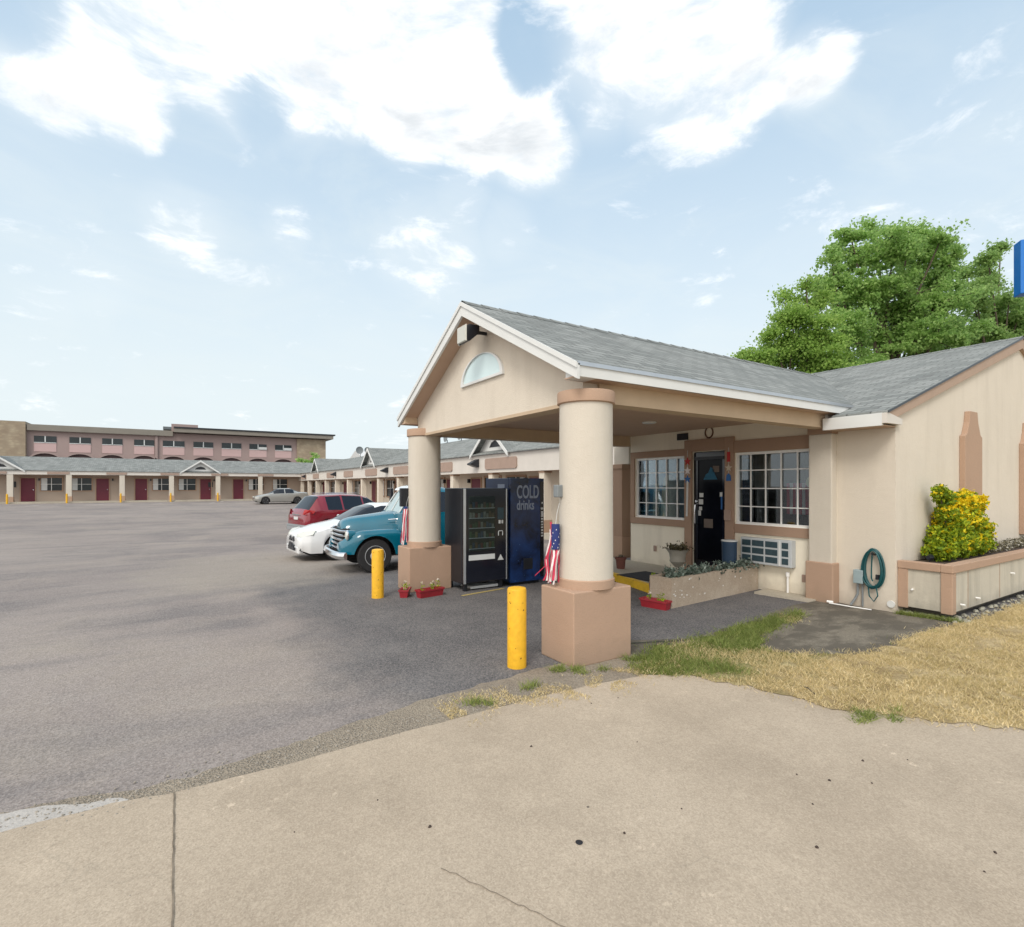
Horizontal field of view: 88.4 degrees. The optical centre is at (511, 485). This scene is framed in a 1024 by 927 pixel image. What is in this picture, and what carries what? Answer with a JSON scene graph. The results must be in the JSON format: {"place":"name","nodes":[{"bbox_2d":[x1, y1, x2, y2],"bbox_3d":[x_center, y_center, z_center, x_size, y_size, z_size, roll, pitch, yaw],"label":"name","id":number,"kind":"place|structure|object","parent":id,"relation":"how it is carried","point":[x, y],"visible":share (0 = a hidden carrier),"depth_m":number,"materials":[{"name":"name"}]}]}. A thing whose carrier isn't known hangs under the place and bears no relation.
{"place":"outdoors","nodes":[
{"label":"outdoors","id":0,"kind":"place"},
{"bbox_2d":[0,501,1023,812],"bbox_3d":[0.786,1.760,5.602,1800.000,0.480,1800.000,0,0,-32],"label":"ground","id":1,"kind":"structure","parent":0,"point":[144,645],"depth_m":6.25,"materials":[{"name":"grey asphalt"}]},
{"bbox_2d":[0,499,252,503],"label":"walkway","id":2,"kind":"structure","parent":1,"relation":"on","point":[37,502],"depth_m":48.32,"materials":[{"name":"concrete"}]},
{"bbox_2d":[0,456,312,501],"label":"motel far wing","id":3,"kind":"structure","parent":1,"relation":"on","point":[27,479],"depth_m":50.50,"materials":[{"name":"beige paint"}]},
{"bbox_2d":[20,477,35,501],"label":"door","id":4,"kind":"structure","parent":3,"relation":"in","point":[27,484],"depth_m":46.20,"materials":[{"name":"red paint"}]},
{"bbox_2d":[40,477,62,491],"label":"window","id":5,"kind":"structure","parent":3,"relation":"in","point":[47,484],"depth_m":47.08,"materials":[{"name":"grey glass"}]},
{"bbox_2d":[72,477,92,490],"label":"window","id":6,"kind":"structure","parent":3,"relation":"in","point":[78,483],"depth_m":48.24,"materials":[{"name":"grey glass"}]},
{"bbox_2d":[95,478,109,500],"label":"door","id":7,"kind":"structure","parent":3,"relation":"in","point":[102,485],"depth_m":48.99,"materials":[{"name":"red paint"}]},
{"bbox_2d":[134,478,147,499],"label":"door","id":8,"kind":"structure","parent":3,"relation":"in","point":[140,484],"depth_m":50.55,"materials":[{"name":"red paint"}]},
{"bbox_2d":[152,478,168,490],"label":"window","id":9,"kind":"structure","parent":3,"relation":"in","point":[158,484],"depth_m":51.41,"materials":[{"name":"grey glass"}]},
{"bbox_2d":[178,478,196,490],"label":"window","id":10,"kind":"structure","parent":3,"relation":"in","point":[184,484],"depth_m":52.62,"materials":[{"name":"grey glass"}]},
{"bbox_2d":[199,479,211,499],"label":"door","id":11,"kind":"structure","parent":3,"relation":"in","point":[205,492],"depth_m":53.42,"materials":[{"name":"red paint"}]},
{"bbox_2d":[232,479,243,498],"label":"door","id":12,"kind":"structure","parent":3,"relation":"in","point":[237,484],"depth_m":54.99,"materials":[{"name":"red paint"}]},
{"bbox_2d":[248,478,263,490],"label":"window","id":13,"kind":"structure","parent":3,"relation":"in","point":[252,482],"depth_m":55.80,"materials":[{"name":"grey glass"}]},
{"bbox_2d":[272,478,287,490],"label":"window","id":14,"kind":"structure","parent":3,"relation":"in","point":[276,482],"depth_m":57.16,"materials":[{"name":"glass"}]},
{"bbox_2d":[0,420,334,461],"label":"three storey hotel","id":15,"kind":"structure","parent":1,"relation":"on","point":[172,442],"depth_m":74.25,"materials":[{"name":"brick"}]},
{"bbox_2d":[34,436,55,442],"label":"window","id":16,"kind":"structure","parent":15,"relation":"in","point":[37,439],"depth_m":67.65,"materials":[{"name":"glass"}]},
{"bbox_2d":[69,437,90,443],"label":"window","id":17,"kind":"structure","parent":15,"relation":"in","point":[72,440],"depth_m":69.51,"materials":[{"name":"glass"}]},
{"bbox_2d":[102,438,121,444],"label":"window","id":18,"kind":"structure","parent":15,"relation":"in","point":[105,441],"depth_m":71.31,"materials":[{"name":"glass"}]},
{"bbox_2d":[134,439,153,445],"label":"window","id":19,"kind":"structure","parent":15,"relation":"in","point":[136,442],"depth_m":73.22,"materials":[{"name":"glass"}]},
{"bbox_2d":[163,441,184,446],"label":"window","id":20,"kind":"structure","parent":15,"relation":"in","point":[165,443],"depth_m":75.10,"materials":[{"name":"glass"}]},
{"bbox_2d":[193,442,212,447],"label":"window","id":21,"kind":"structure","parent":15,"relation":"in","point":[195,444],"depth_m":77.01,"materials":[{"name":"glass"}]},
{"bbox_2d":[222,443,240,448],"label":"window","id":22,"kind":"structure","parent":15,"relation":"in","point":[224,445],"depth_m":78.95,"materials":[{"name":"glass"}]},
{"bbox_2d":[249,444,266,449],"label":"window","id":23,"kind":"structure","parent":15,"relation":"in","point":[251,446],"depth_m":80.88,"materials":[{"name":"glass"}]},
{"bbox_2d":[275,445,291,450],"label":"window","id":24,"kind":"structure","parent":15,"relation":"in","point":[277,447],"depth_m":82.80,"materials":[{"name":"glass"}]},
{"bbox_2d":[252,488,307,503],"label":"silver sedan","id":25,"kind":"object","parent":1,"relation":"on","point":[285,495],"visible":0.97,"depth_m":47.12,"materials":[{"name":"paint"}]},
{"bbox_2d":[295,452,324,462],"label":"tree","id":26,"kind":"object","parent":1,"relation":"on","point":[301,460],"visible":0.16,"depth_m":69.59,"materials":[{"name":"green plant"}]},
{"bbox_2d":[0,654,649,816],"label":"gravel strip","id":27,"kind":"object","parent":1,"relation":"on","point":[417,710],"visible":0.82,"depth_m":4.00,"materials":[{"name":"grey gravel"}]},
{"bbox_2d":[0,798,128,831],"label":"crumbled concrete","id":28,"kind":"object","parent":27,"relation":"on","point":[31,818],"visible":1,"depth_m":2.88,"materials":[{"name":"grey concrete"}]},
{"bbox_2d":[434,652,727,726],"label":"dry weeds","id":29,"kind":"object","parent":27,"relation":"on","point":[533,696],"visible":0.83,"depth_m":4.50,"materials":[{"name":"beige plant"}]},
{"bbox_2d":[287,492,372,529],"bbox_3d":[-6.660,1.139,21.594,2.200,1.723,4.545,0,0,45],"label":"red crossover","id":30,"kind":"object","parent":1,"relation":"on","point":[311,509],"visible":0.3,"depth_m":20.18,"materials":[{"name":"paint"}]},
{"bbox_2d":[294,496,317,509],"bbox_3d":[-7.946,0.656,20.295,1.434,0.540,0.440,0,0,45],"label":"rear window","id":31,"kind":"structure","parent":30,"relation":"in","point":[306,503],"depth_m":20.17,"materials":[{"name":"grey glass"}]},
{"bbox_2d":[325,496,342,509],"bbox_3d":[-6.864,0.663,20.307,0.299,0.536,0.600,0,0,45],"label":"side window","id":32,"kind":"structure","parent":30,"relation":"in","point":[333,502],"depth_m":20.31,"materials":[{"name":"black glass"}]},
{"bbox_2d":[341,496,361,509],"bbox_3d":[-6.312,0.679,20.866,0.300,0.577,0.830,0,0,45],"label":"side window","id":33,"kind":"structure","parent":30,"relation":"in","point":[349,502],"depth_m":20.83,"materials":[{"name":"black glass"}]},
{"bbox_2d":[362,497,371,503],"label":"side window","id":34,"kind":"structure","parent":30,"relation":"in","point":[365,500],"depth_m":21.37,"materials":[{"name":"glass"}]},
{"bbox_2d":[286,502,390,560],"bbox_3d":[-3.760,1.185,14.879,4.725,1.440,2.120,0,0,-35],"label":"white sedan","id":35,"kind":"object","parent":1,"relation":"on","point":[312,539],"visible":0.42,"depth_m":13.34,"materials":[{"name":"paint"}]},
{"bbox_2d":[350,450,364,457],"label":"distant house","id":36,"kind":"structure","parent":1,"relation":"on","point":[355,454],"depth_m":66.92,"materials":[{"name":"metal"}]},
{"bbox_2d":[372,549,383,598],"bbox_3d":[-2.164,1.409,8.492,0.192,0.782,0.194,0,0,-32],"label":"bollard","id":37,"kind":"object","parent":1,"relation":"on","point":[377,573],"visible":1,"depth_m":8.41,"materials":[{"name":"yellow metal"}]},
{"bbox_2d":[323,485,444,572],"bbox_3d":[-1.856,0.894,12.456,4.835,1.812,2.120,0,0,-29],"label":"vintage pickup","id":38,"kind":"object","parent":1,"relation":"on","point":[356,539],"visible":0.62,"depth_m":11.15,"materials":[{"name":"teal paint"}]},
{"bbox_2d":[398,580,411,597],"bbox_3d":[-1.741,1.663,8.571,0.166,0.275,0.276,0,0,0],"label":"red trough planter","id":39,"kind":"object","parent":1,"relation":"on","point":[404,591],"visible":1,"depth_m":8.46,"materials":[{"name":"plastic"}]},
{"bbox_2d":[415,578,444,598],"bbox_3d":[-1.339,1.659,8.589,0.476,0.281,0.166,0,0,-42],"label":"red trough planter","id":40,"kind":"object","parent":1,"relation":"on","point":[431,591],"visible":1,"depth_m":8.55,"materials":[{"name":"plastic"}]},
{"bbox_2d":[299,439,613,532],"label":"motel room wing","id":41,"kind":"structure","parent":1,"relation":"on","point":[374,474],"depth_m":26.71,"materials":[{"name":"beige paint"}]},
{"bbox_2d":[313,481,315,492],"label":"window","id":42,"kind":"structure","parent":41,"relation":"in","point":[314,485],"depth_m":58.19,"materials":[{"name":"grey glass"}]},
{"bbox_2d":[331,481,334,492],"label":"window","id":43,"kind":"structure","parent":41,"relation":"in","point":[332,482],"depth_m":51.24,"materials":[{"name":"grey glass"}]},
{"bbox_2d":[344,481,346,492],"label":"door","id":44,"kind":"structure","parent":41,"relation":"in","point":[345,482],"depth_m":47.23,"materials":[{"name":"beige paint"}]},
{"bbox_2d":[354,480,359,494],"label":"window","id":45,"kind":"structure","parent":41,"relation":"in","point":[356,482],"depth_m":44.22,"materials":[{"name":"grey glass"}]},
{"bbox_2d":[356,447,362,456],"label":"satellite dish","id":46,"kind":"object","parent":41,"relation":"attached to","point":[359,450],"visible":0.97,"depth_m":48.91,"materials":[{"name":"grey metal"}]},
{"bbox_2d":[372,480,376,501],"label":"door","id":47,"kind":"structure","parent":41,"relation":"in","point":[374,482],"depth_m":40.22,"materials":[{"name":"red paint"}]},
{"bbox_2d":[383,479,384,496],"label":"window","id":48,"kind":"structure","parent":41,"relation":"in","point":[383,479],"depth_m":38.34,"materials":[{"name":"grey glass"}]},
{"bbox_2d":[386,479,394,497],"bbox_3d":[-8.594,0.175,37.234,0.048,1.310,1.660,0,0,-32],"label":"window","id":49,"kind":"structure","parent":41,"relation":"in","point":[389,482],"depth_m":37.44,"materials":[{"name":"glass"}]},
{"bbox_2d":[441,477,444,487],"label":"window","id":50,"kind":"structure","parent":41,"relation":"in","point":[442,478],"depth_m":29.87,"materials":[{"name":"beige paint"}]},
{"bbox_2d":[446,478,449,487],"bbox_3d":[-3.366,0.640,28.945,0.068,2.120,1.080,0,0,-32],"label":"door","id":51,"kind":"structure","parent":41,"relation":"in","point":[447,481],"depth_m":29.22,"materials":[{"name":"red paint"}]},
{"bbox_2d":[471,477,481,487],"bbox_3d":[-1.790,0.640,26.452,0.068,2.120,1.080,0,0,-32],"label":"door","id":52,"kind":"structure","parent":41,"relation":"in","point":[476,482],"depth_m":26.42,"materials":[{"name":"red paint"}]},
{"bbox_2d":[484,475,501,487],"bbox_3d":[-0.926,0.175,25.105,0.048,1.310,1.660,0,0,-32],"label":"window","id":53,"kind":"structure","parent":41,"relation":"in","point":[485,477],"depth_m":25.71,"materials":[{"name":"beige paint"}]},
{"bbox_2d":[506,475,526,477],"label":"window","id":54,"kind":"structure","parent":41,"relation":"in","point":[507,476],"depth_m":23.28,"materials":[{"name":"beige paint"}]},
{"bbox_2d":[445,488,506,591],"bbox_3d":[-0.648,0.920,9.406,0.862,1.760,0.756,0,0,-32],"label":"snack vending machine","id":55,"kind":"object","parent":1,"relation":"on","point":[476,529],"visible":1,"depth_m":9.11,"materials":[{"name":"black metal"}]},
{"bbox_2d":[461,588,504,595],"bbox_3d":[-0.482,1.795,8.918,0.914,0.001,0.070,0,0,-42],"label":"faded yellow line","id":56,"kind":"object","parent":1,"relation":"on","point":[482,591],"visible":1,"depth_m":8.95,"materials":[{"name":"yellow paint"}]},
{"bbox_2d":[0,674,1023,926],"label":"concrete apron","id":57,"kind":"object","parent":1,"relation":"on","point":[904,822],"visible":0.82,"depth_m":2.73,"materials":[{"name":"beige concrete"}]},
{"bbox_2d":[171,792,174,926],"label":"slab joint","id":58,"kind":"object","parent":57,"relation":"on","point":[172,919],"visible":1,"depth_m":2.50,"materials":[{"name":"grey concrete"}]},
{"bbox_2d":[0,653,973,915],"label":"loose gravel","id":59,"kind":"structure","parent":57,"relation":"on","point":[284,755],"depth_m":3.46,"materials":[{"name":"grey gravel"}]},
{"bbox_2d":[441,868,564,926],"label":"slab crack","id":60,"kind":"object","parent":57,"relation":"on","point":[504,897],"visible":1,"depth_m":2.29,"materials":[{"name":"grey concrete"}]},
{"bbox_2d":[575,840,582,844],"bbox_3d":[0.337,1.790,2.644,0.038,0.004,0.037,0,0,-32],"label":"bottle cap","id":61,"kind":"object","parent":57,"relation":"on","point":[579,842],"visible":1,"depth_m":2.64,"materials":[{"name":"black metal"}]},
{"bbox_2d":[294,697,996,871],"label":"dark litter","id":62,"kind":"object","parent":57,"relation":"on","point":[816,846],"visible":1,"depth_m":2.76,"materials":[{"name":"black"}]},
{"bbox_2d":[486,478,543,584],"bbox_3d":[0.049,0.830,9.985,0.743,1.940,0.903,0,0,-32],"label":"drinks vending machine","id":63,"kind":"object","parent":1,"relation":"on","point":[525,530],"visible":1,"depth_m":9.60,"materials":[{"name":"plastic"}]},
{"bbox_2d":[507,586,525,669],"bbox_3d":[0.048,1.404,5.253,0.193,0.792,0.194,0,0,-32],"label":"bollard","id":64,"kind":"object","parent":1,"relation":"on","point":[516,627],"visible":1,"depth_m":5.17,"materials":[{"name":"yellow metal"}]},
{"bbox_2d":[557,557,673,582],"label":"office walkway","id":65,"kind":"structure","parent":1,"relation":"on","point":[631,566],"depth_m":10.77,"materials":[{"name":"concrete"}]},
{"bbox_2d":[615,554,626,568],"bbox_3d":[2.196,1.523,10.634,0.230,0.293,0.230,0,0,-32],"label":"flower pot","id":66,"kind":"object","parent":65,"relation":"on","point":[620,561],"visible":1,"depth_m":10.56,"materials":[{"name":"ceramic"}]},
{"bbox_2d":[617,571,658,581],"bbox_3d":[2.568,1.662,9.568,0.750,0.014,1.100,0,0,-32],"label":"door mat","id":67,"kind":"object","parent":65,"relation":"on","point":[643,575],"depth_m":9.72,"materials":[{"name":"black rubber"}]},
{"bbox_2d":[667,548,687,570],"bbox_3d":[3.128,1.435,9.945,0.400,0.470,0.400,0,0,-32],"label":"stone urn","id":68,"kind":"object","parent":65,"relation":"on","point":[677,559],"visible":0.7,"depth_m":9.82,"materials":[{"name":"grey stone"}]},
{"bbox_2d":[660,540,693,550],"bbox_3d":[3.124,1.124,9.921,0.560,0.205,0.622,0,0,-32],"label":"urn plant","id":69,"kind":"object","parent":68,"relation":"on","point":[682,546],"visible":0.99,"depth_m":9.88,"materials":[{"name":"green plant"}]},
{"bbox_2d":[613,572,649,592],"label":"yellow kerb","id":70,"kind":"structure","parent":1,"relation":"on","point":[638,584],"depth_m":9.32,"materials":[{"name":"yellow paint"}]},
{"bbox_2d":[639,592,671,610],"bbox_3d":[2.115,1.675,7.767,0.166,0.249,0.456,0,0,-44],"label":"red trough planter","id":71,"kind":"object","parent":1,"relation":"on","point":[662,603],"visible":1,"depth_m":7.71,"materials":[{"name":"plastic"}]},
{"bbox_2d":[631,638,692,655],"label":"light slab","id":72,"kind":"structure","parent":1,"relation":"on","point":[635,647],"depth_m":5.96,"materials":[{"name":"concrete"}]},
{"bbox_2d":[633,639,694,642],"bbox_3d":[1.611,1.790,6.042,1.109,0.001,0.066,0,0,-11],"label":"asphalt crack","id":73,"kind":"object","parent":72,"relation":"on","point":[656,641],"visible":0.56,"depth_m":6.06,"materials":[{"name":"black asphalt"}]},
{"bbox_2d":[650,563,757,608],"bbox_3d":[3.200,1.585,8.615,2.458,0.430,0.424,0,0,-37],"label":"concrete planter","id":74,"kind":"object","parent":1,"relation":"on","point":[690,589],"visible":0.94,"depth_m":8.20,"materials":[{"name":"concrete"}]},
{"bbox_2d":[662,557,763,579],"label":"grey leaf plants","id":75,"kind":"object","parent":74,"relation":"in","point":[691,570],"visible":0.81,"depth_m":8.41,"materials":[{"name":"plant"}]},
{"bbox_2d":[397,300,1023,667],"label":"motel office","id":76,"kind":"structure","parent":1,"relation":"on","point":[874,452],"depth_m":8.08,"materials":[{"name":"paint"}]},
{"bbox_2d":[400,496,408,544],"bbox_3d":[-1.867,0.600,9.144,0.145,0.841,0.121,0,0,-32],"label":"flag","id":77,"kind":"object","parent":76,"relation":"hanging from","point":[405,522],"visible":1,"depth_m":9.12,"materials":[{"name":"fabric"}]},
{"bbox_2d":[460,352,504,387],"bbox_3d":[-0.430,-1.642,7.306,0.035,0.384,1.200,0,0,-32],"label":"half round window","id":78,"kind":"structure","parent":76,"relation":"in","point":[484,366],"depth_m":7.28,"materials":[{"name":"white glass"}]},
{"bbox_2d":[535,503,559,584],"bbox_3d":[0.361,0.600,5.516,0.286,0.841,0.127,0,0,17],"label":"flag","id":79,"kind":"object","parent":76,"relation":"hanging from","point":[554,543],"visible":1,"depth_m":5.48,"materials":[{"name":"fabric"}]},
{"bbox_2d":[636,456,683,519],"bbox_3d":[3.166,0.045,11.129,0.070,1.290,1.400,0,0,-32],"label":"window","id":80,"kind":"structure","parent":76,"relation":"in","point":[642,465],"depth_m":11.48,"materials":[{"name":"white plastic"}]},
{"bbox_2d":[653,474,678,516],"bbox_3d":[3.294,0.215,11.292,0.380,0.930,0.600,0,0,-32],"label":"hanging dress","id":81,"kind":"object","parent":76,"relation":"hanging from","point":[671,496],"visible":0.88,"depth_m":11.09,"materials":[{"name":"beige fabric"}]},
{"bbox_2d":[684,450,690,515],"bbox_3d":[3.472,-0.050,10.411,0.035,1.301,0.162,0,0,-32],"label":"star banner","id":82,"kind":"object","parent":76,"relation":"hanging from","point":[687,461],"visible":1,"depth_m":10.41,"materials":[{"name":"fabric"}]},
{"bbox_2d":[694,451,724,566],"bbox_3d":[3.765,0.507,10.058,0.142,2.315,0.730,0,0,-32],"label":"door","id":83,"kind":"structure","parent":76,"relation":"in","point":[709,467],"depth_m":10.10,"materials":[{"name":"black glass"}]},
{"bbox_2d":[705,428,713,437],"bbox_3d":[3.760,-1.012,10.049,0.028,0.211,0.194,0,0,-32],"label":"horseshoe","id":84,"kind":"object","parent":76,"relation":"attached to","point":[711,435],"visible":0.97,"depth_m":10.04,"materials":[{"name":"metal"}]},
{"bbox_2d":[726,448,731,480],"bbox_3d":[3.961,-0.395,9.632,0.014,0.610,0.143,0,0,-32],"label":"star banner","id":85,"kind":"object","parent":76,"relation":"hanging from","point":[728,475],"visible":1,"depth_m":9.62,"materials":[{"name":"multicoloured"}]},
{"bbox_2d":[736,449,808,528],"bbox_3d":[4.491,0.045,9.033,0.070,1.290,1.400,0,0,-32],"label":"window","id":86,"kind":"structure","parent":76,"relation":"in","point":[738,455],"depth_m":9.14,"materials":[{"name":"white plastic"}]},
{"bbox_2d":[787,483,808,514],"bbox_3d":[5.005,0.225,9.230,0.010,0.550,0.385,0,0,-32],"label":"striped flag","id":87,"kind":"object","parent":76,"relation":"hanging from","point":[803,498],"visible":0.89,"depth_m":9.20,"materials":[{"name":"red fabric"}]},
{"bbox_2d":[850,569,864,606],"bbox_3d":[5.119,1.510,7.807,0.115,0.540,0.177,0,0,-32],"label":"utility box","id":88,"kind":"object","parent":76,"relation":"attached to","point":[857,576],"visible":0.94,"depth_m":7.77,"materials":[{"name":"grey metal"}]},
{"bbox_2d":[861,548,885,601],"bbox_3d":[5.238,1.290,7.637,0.106,0.780,0.309,0,0,-32],"label":"garden hose","id":89,"kind":"object","parent":76,"relation":"attached to","point":[881,578],"visible":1,"depth_m":7.60,"materials":[{"name":"green rubber"}]},
{"bbox_2d":[721,539,737,562],"bbox_3d":[3.789,1.361,9.180,0.272,0.839,0.272,0,0,-32],"label":"blue bin","id":90,"kind":"object","parent":1,"relation":"on","point":[729,550],"visible":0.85,"depth_m":9.07,"materials":[{"name":"plastic"}]},
{"bbox_2d":[754,588,815,601],"bbox_3d":[4.457,1.782,8.544,0.450,0.035,0.950,0,0,-32],"label":"footing strip","id":91,"kind":"object","parent":1,"relation":"on","point":[783,594],"visible":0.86,"depth_m":8.55,"materials":[{"name":"concrete"}]},
{"bbox_2d":[730,267,861,373],"bbox_3d":[11.675,-3.479,21.491,4.728,10.588,4.493,0,0,39],"label":"leafy tree","id":92,"kind":"object","parent":1,"relation":"on","point":[803,348],"visible":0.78,"depth_m":21.32,"materials":[{"name":"green plant"}]},
{"bbox_2d":[696,601,981,654],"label":"old slab","id":93,"kind":"structure","parent":1,"relation":"on","point":[826,627],"depth_m":6.56,"materials":[{"name":"concrete"}]},
{"bbox_2d":[827,600,871,609],"bbox_3d":[4.957,1.756,7.755,0.061,0.047,0.585,0,0,-40],"label":"loose pipe","id":94,"kind":"object","parent":93,"relation":"on","point":[829,602],"visible":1,"depth_m":7.77,"materials":[{"name":"white plastic"}]},
{"bbox_2d":[796,214,997,365],"bbox_3d":[19.389,-6.002,26.221,10.479,15.634,6.214,0,0,-1],"label":"leafy tree","id":95,"kind":"object","parent":1,"relation":"on","point":[916,309],"visible":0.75,"depth_m":24.96,"materials":[{"name":"green plant"}]},
{"bbox_2d":[897,546,1023,616],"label":"wall planter","id":96,"kind":"object","parent":1,"relation":"on","point":[951,587],"visible":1,"depth_m":7.37,"materials":[{"name":"beige paint"}]},
{"bbox_2d":[926,554,933,561],"bbox_3d":[6.106,1.048,7.640,0.330,0.124,0.090,0,0,-32],"label":"garden spotlight","id":97,"kind":"object","parent":96,"relation":"on","point":[929,557],"visible":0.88,"depth_m":7.56,"materials":[{"name":"black metal"}]},
{"bbox_2d":[920,483,998,561],"bbox_3d":[6.945,0.585,8.102,2.076,1.259,0.558,0,0,-32],"label":"variegated shrub","id":98,"kind":"object","parent":96,"relation":"in","point":[961,526],"visible":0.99,"depth_m":7.82,"materials":[{"name":"yellow plant"}]},
{"bbox_2d":[987,536,1023,552],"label":"ground cover","id":99,"kind":"object","parent":96,"relation":"on","point":[1007,544],"visible":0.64,"depth_m":9.24,"materials":[{"name":"grey gravel"}]},
{"bbox_2d":[902,595,1023,622],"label":"planter rubble","id":100,"kind":"object","parent":1,"relation":"on","point":[981,608],"visible":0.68,"depth_m":7.47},
{"bbox_2d":[949,238,1023,347],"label":"leafy tree","id":101,"kind":"object","parent":1,"relation":"on","point":[1008,325],"visible":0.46,"depth_m":29.30,"materials":[{"name":"green plant"}]},
{"bbox_2d":[1014,239,1023,297],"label":"pole sign","id":102,"kind":"object","parent":1,"relation":"on","point":[1019,269],"visible":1,"depth_m":20.12,"materials":[{"name":"metal"}]},
{"bbox_2d":[0,0,1023,458],"label":"sky","id":103,"kind":"structure","parent":0,"point":[255,215],"materials":[{"name":"blue"}]},
{"bbox_2d":[544,532,549,539],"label":"motel walkway","id":104,"kind":"structure","parent":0,"point":[547,536],"depth_m":18.67,"materials":[{"name":"concrete"}]},
{"bbox_2d":[636,599,1023,731],"bbox_3d":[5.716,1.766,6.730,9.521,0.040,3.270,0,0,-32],"label":"dry grass","id":105,"kind":"structure","parent":0,"point":[960,631],"depth_m":5.03,"materials":[{"name":"beige plant"}]},
{"bbox_2d":[451,606,965,724],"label":"green grass","id":106,"kind":"structure","parent":105,"relation":"on","point":[733,630],"depth_m":5.50,"materials":[{"name":"green plant"}]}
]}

